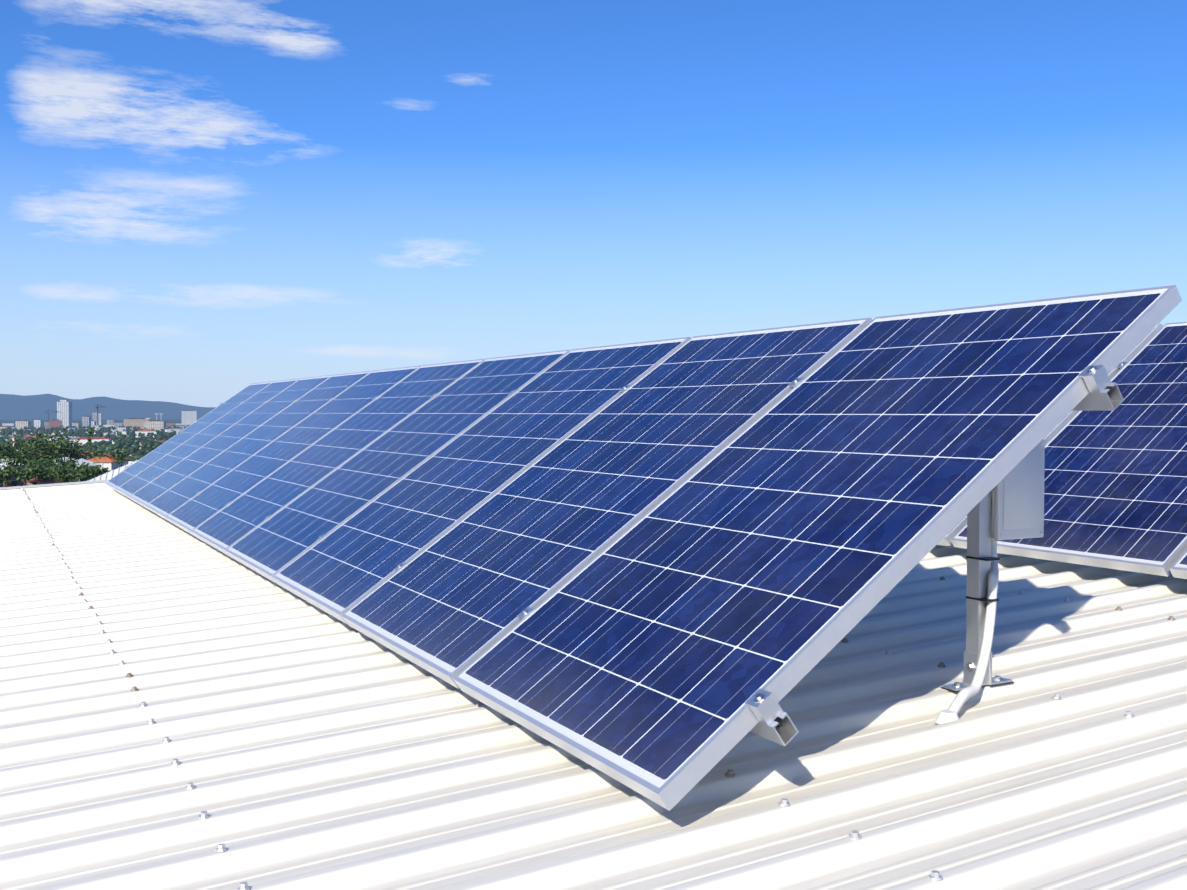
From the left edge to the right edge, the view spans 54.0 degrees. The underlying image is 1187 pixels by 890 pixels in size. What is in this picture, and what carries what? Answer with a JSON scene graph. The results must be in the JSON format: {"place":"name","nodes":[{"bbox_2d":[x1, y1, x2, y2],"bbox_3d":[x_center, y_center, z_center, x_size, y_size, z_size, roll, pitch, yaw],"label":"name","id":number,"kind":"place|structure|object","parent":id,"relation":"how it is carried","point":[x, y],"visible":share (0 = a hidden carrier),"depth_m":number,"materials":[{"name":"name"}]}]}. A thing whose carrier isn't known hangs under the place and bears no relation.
{"place":"outdoors","nodes":[
{"label":"outdoors","id":0,"kind":"place"},
{"bbox_2d":[0,419,197,456],"bbox_3d":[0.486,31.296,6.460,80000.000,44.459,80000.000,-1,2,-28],"label":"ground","id":1,"kind":"structure","parent":0,"point":[104,421],"depth_m":6389.30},
{"bbox_2d":[0,460,22,483],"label":"tree","id":2,"kind":"object","parent":1,"relation":"on","point":[3,477],"visible":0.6,"depth_m":212.77,"materials":[{"name":"green plant"}]},
{"bbox_2d":[0,438,54,485],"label":"tree","id":3,"kind":"object","parent":1,"relation":"on","point":[8,453],"visible":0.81,"depth_m":214.44,"materials":[{"name":"green plant"}]},
{"bbox_2d":[1,461,54,485],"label":"tree","id":4,"kind":"object","parent":1,"relation":"on","point":[36,471],"visible":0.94,"depth_m":192.44,"materials":[{"name":"green plant"}]},
{"bbox_2d":[3,428,77,460],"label":"tree","id":5,"kind":"object","parent":1,"relation":"on","point":[54,452],"visible":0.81,"depth_m":224.77,"materials":[{"name":"green plant"}]},
{"bbox_2d":[28,454,82,482],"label":"tree","id":6,"kind":"object","parent":1,"relation":"on","point":[53,462],"visible":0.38,"depth_m":208.83,"materials":[{"name":"green plant"}]},
{"bbox_2d":[41,431,90,462],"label":"tree","id":7,"kind":"object","parent":1,"relation":"on","point":[75,449],"visible":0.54,"depth_m":245.94,"materials":[{"name":"green plant"}]},
{"bbox_2d":[44,462,98,482],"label":"tree","id":8,"kind":"object","parent":1,"relation":"on","point":[65,474],"visible":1,"depth_m":186.35,"materials":[{"name":"green plant"}]},
{"bbox_2d":[84,428,93,459],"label":"tree","id":9,"kind":"object","parent":1,"relation":"on","point":[89,442],"visible":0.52,"depth_m":366.92,"materials":[{"name":"green plant"}]},
{"bbox_2d":[0,425,183,486],"bbox_3d":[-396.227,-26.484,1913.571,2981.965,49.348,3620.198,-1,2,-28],"label":"suburb houses","id":10,"kind":"structure","parent":1,"relation":"on","point":[111,464],"depth_m":300.55,"materials":[{"name":"white"}]},
{"bbox_2d":[74,463,110,479],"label":"tree","id":11,"kind":"object","parent":1,"relation":"on","point":[102,471],"visible":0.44,"depth_m":220.11,"materials":[{"name":"green plant"}]},
{"bbox_2d":[0,425,189,461],"bbox_3d":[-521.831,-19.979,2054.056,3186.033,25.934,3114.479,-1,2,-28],"label":"trees","id":12,"kind":"object","parent":1,"relation":"on","point":[149,443],"visible":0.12,"depth_m":1815.72,"materials":[{"name":"green plant"}]},
{"bbox_2d":[2,398,196,430],"bbox_3d":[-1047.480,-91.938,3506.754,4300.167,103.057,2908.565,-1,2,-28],"label":"city skyline","id":13,"kind":"structure","parent":1,"relation":"on","point":[64,412],"depth_m":3506.96,"materials":[{"name":"grey concrete"}]},
{"bbox_2d":[88,442,127,462],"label":"tree","id":14,"kind":"object","parent":1,"relation":"on","point":[118,454],"visible":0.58,"depth_m":303.58,"materials":[{"name":"green plant"}]},
{"bbox_2d":[0,394,215,419],"bbox_3d":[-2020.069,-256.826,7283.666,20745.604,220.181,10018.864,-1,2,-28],"label":"distant hills","id":15,"kind":"structure","parent":0,"point":[21,407],"depth_m":9078.57,"materials":[{"name":"blue"}]},
{"bbox_2d":[0,0,1186,406],"label":"sky","id":16,"kind":"structure","parent":0,"point":[202,202],"materials":[{"name":"blue"}]},
{"bbox_2d":[940,490,1013,691],"bbox_3d":[0.952,0.219,2.875,0.198,0.756,0.051,-1,2,-28],"label":"leg","id":17,"kind":"object","parent":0,"point":[978,530],"visible":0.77,"depth_m":2.86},
{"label":"building walls","id":18,"kind":"object","parent":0,"visible":0},
{"bbox_2d":[0,482,1186,889],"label":"roof sheet","id":19,"kind":"object","parent":18,"relation":"on","point":[310,746],"visible":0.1,"depth_m":2.54,"materials":[{"name":"paint"}]},
{"bbox_2d":[0,480,108,489],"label":"roof flashings","id":20,"kind":"object","parent":19,"relation":"on","point":[42,485],"depth_m":12.04,"materials":[{"name":"paint"}]},
{"bbox_2d":[21,487,1175,889],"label":"roof screws","id":21,"kind":"object","parent":19,"relation":"on","point":[853,835],"visible":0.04,"depth_m":2.71,"materials":[{"name":"white metal"}]},
{"bbox_2d":[126,365,1123,745],"bbox_3d":[-1.648,0.049,6.780,1.116,0.098,10.182,-39,18,-21],"label":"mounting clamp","id":22,"kind":"object","parent":19,"relation":"on","point":[774,719],"visible":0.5,"depth_m":2.46,"materials":[{"name":"metal"}]},
{"bbox_2d":[106,381,273,491],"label":"solar panel","id":23,"kind":"object","parent":22,"relation":"attached to","point":[176,440],"visible":0.69,"depth_m":10.78,"materials":[{"name":"glass"}]},
{"bbox_2d":[117,378,300,499],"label":"solar panel","id":24,"kind":"object","parent":22,"relation":"on","point":[161,466],"visible":0.83,"depth_m":9.88,"materials":[{"name":"glass"}]},
{"bbox_2d":[130,375,331,509],"bbox_3d":[-2.808,-0.048,9.027,1.650,0.041,0.990,-39,18,-21],"label":"solar panel","id":25,"kind":"object","parent":22,"relation":"attached to","point":[151,491],"visible":0.79,"depth_m":8.98,"materials":[{"name":"glass"}]},
{"bbox_2d":[146,371,371,520],"bbox_3d":[-2.337,-0.023,8.132,1.650,0.041,0.990,-39,18,-21],"label":"solar panel","id":26,"kind":"object","parent":22,"relation":"attached to","point":[213,470],"visible":0.75,"depth_m":8.08,"materials":[{"name":"glass"}]},
{"bbox_2d":[166,365,421,535],"bbox_3d":[-1.865,0.002,7.236,1.650,0.041,0.990,-39,18,-21],"label":"solar panel","id":27,"kind":"object","parent":22,"relation":"on","point":[199,509],"visible":0.79,"depth_m":7.18,"materials":[{"name":"glass"}]},
{"bbox_2d":[192,359,484,555],"bbox_3d":[-1.394,0.027,6.341,1.650,0.041,0.990,-39,18,-21],"label":"solar panel","id":28,"kind":"object","parent":22,"relation":"attached to","point":[250,510],"visible":0.75,"depth_m":6.28,"materials":[{"name":"glass"}]},
{"bbox_2d":[225,350,570,583],"bbox_3d":[-0.923,0.052,5.446,1.650,0.041,0.990,-39,18,-21],"label":"solar panel","id":29,"kind":"object","parent":22,"relation":"on","point":[278,541],"visible":0.79,"depth_m":5.37,"materials":[{"name":"glass"}]},
{"bbox_2d":[273,337,690,623],"bbox_3d":[-0.452,0.077,4.550,1.650,0.041,0.990,-39,18,-21],"label":"solar panel","id":30,"kind":"object","parent":22,"relation":"attached to","point":[349,563],"visible":0.81,"depth_m":4.46,"materials":[{"name":"glass"}]},
{"bbox_2d":[341,318,871,688],"bbox_3d":[0.019,0.102,3.655,1.650,0.041,0.990,-39,18,-21],"label":"solar panel","id":31,"kind":"object","parent":22,"relation":"on","point":[453,602],"visible":0.83,"depth_m":3.55,"materials":[{"name":"glass"}]},
{"bbox_2d":[453,285,1181,810],"bbox_3d":[0.490,0.127,2.760,1.650,0.041,0.990,-39,18,-21],"label":"solar panel","id":32,"kind":"object","parent":22,"relation":"on","point":[793,537],"visible":1,"depth_m":2.60,"materials":[{"name":"blue glass"}]},
{"bbox_2d":[934,439,1044,723],"bbox_3d":[0.742,0.204,2.973,0.663,0.836,0.486,1,2,40],"label":"isolator box conduit","id":33,"kind":"object","parent":19,"relation":"on","point":[1017,505],"visible":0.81,"depth_m":2.86,"materials":[{"name":"grey plastic"}]},
{"bbox_2d":[1116,362,1127,368],"bbox_3d":[1.364,-0.074,6.506,1.116,0.098,13.218,-39,18,-21],"label":"mounting clamp","id":34,"kind":"object","parent":19,"relation":"on","point":[1120,365],"visible":0.02,"depth_m":5.33,"materials":[{"name":"metal"}]},
{"bbox_2d":[937,324,1162,545],"bbox_3d":[1.853,-0.084,5.619,1.650,0.041,0.990,-39,18,-21],"label":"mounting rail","id":35,"kind":"object","parent":34,"relation":"on","point":[945,541],"visible":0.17,"depth_m":5.20,"materials":[{"name":"metal"}]},
{"bbox_2d":[950,322,1186,576],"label":"solar panel","id":36,"kind":"object","parent":34,"relation":"on","point":[1115,488],"visible":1,"depth_m":4.61,"materials":[{"name":"glass"}]},
{"bbox_2d":[1169,549,1186,578],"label":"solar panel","id":37,"kind":"object","parent":34,"relation":"on","point":[1178,568],"visible":1,"depth_m":3.95,"materials":[{"name":"metal"}]}
]}

